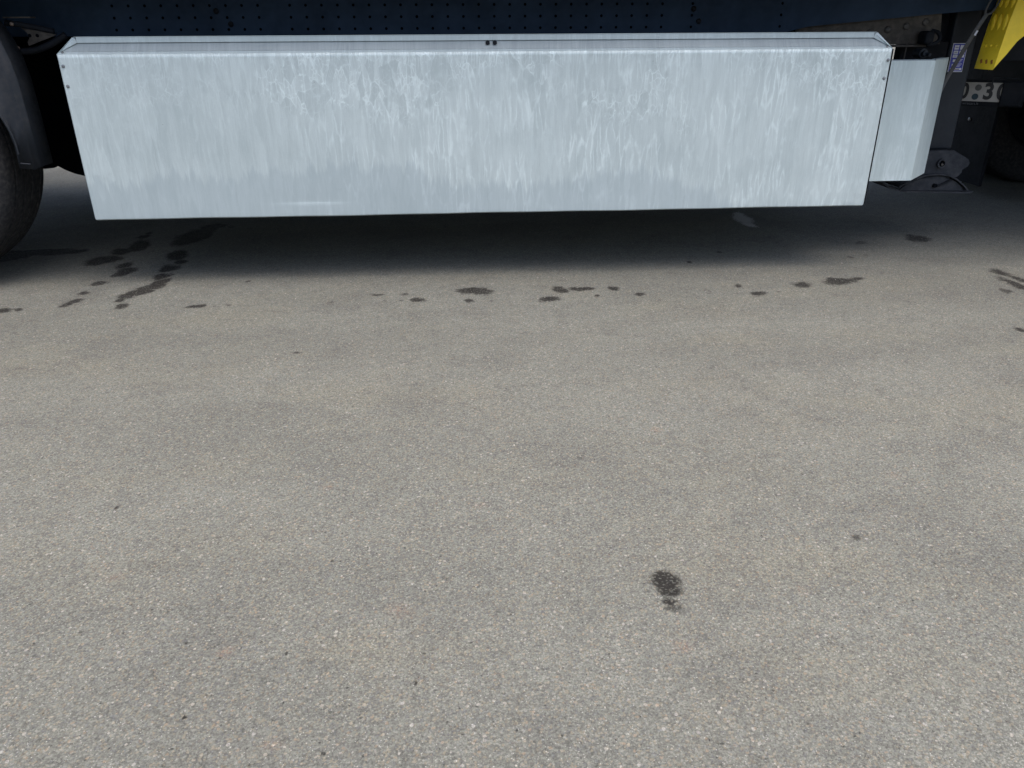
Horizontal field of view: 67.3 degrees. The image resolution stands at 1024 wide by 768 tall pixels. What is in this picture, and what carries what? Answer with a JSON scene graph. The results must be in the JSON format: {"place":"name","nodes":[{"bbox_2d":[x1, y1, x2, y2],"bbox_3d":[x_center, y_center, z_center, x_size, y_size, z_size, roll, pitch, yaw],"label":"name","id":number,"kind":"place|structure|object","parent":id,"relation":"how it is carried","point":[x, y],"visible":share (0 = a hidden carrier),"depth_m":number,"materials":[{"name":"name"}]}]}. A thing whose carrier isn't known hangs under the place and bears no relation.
{"place":"outdoors","nodes":[
{"label":"outdoors","id":0,"kind":"place"},
{"bbox_2d":[0,44,1023,767],"bbox_3d":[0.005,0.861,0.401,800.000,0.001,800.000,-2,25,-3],"label":"ground","id":1,"kind":"structure","parent":0,"point":[420,590],"depth_m":1.75,"materials":[{"name":"grey asphalt"}]},
{"bbox_2d":[0,0,1023,256],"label":"semi trailer","id":2,"kind":"object","parent":1,"relation":"on","point":[198,108],"visible":1,"depth_m":3.00,"materials":[{"name":"paint"}]},
{"bbox_2d":[974,0,1023,69],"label":"wheel chock","id":3,"kind":"object","parent":2,"relation":"hanging from","point":[1004,33],"visible":0.99,"depth_m":3.15,"materials":[{"name":"yellow plastic"}]},
{"bbox_2d":[947,61,1023,185],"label":"tractor unit","id":4,"kind":"object","parent":1,"relation":"on","point":[988,140],"visible":0.44,"depth_m":4.77,"materials":[{"name":"metal"}]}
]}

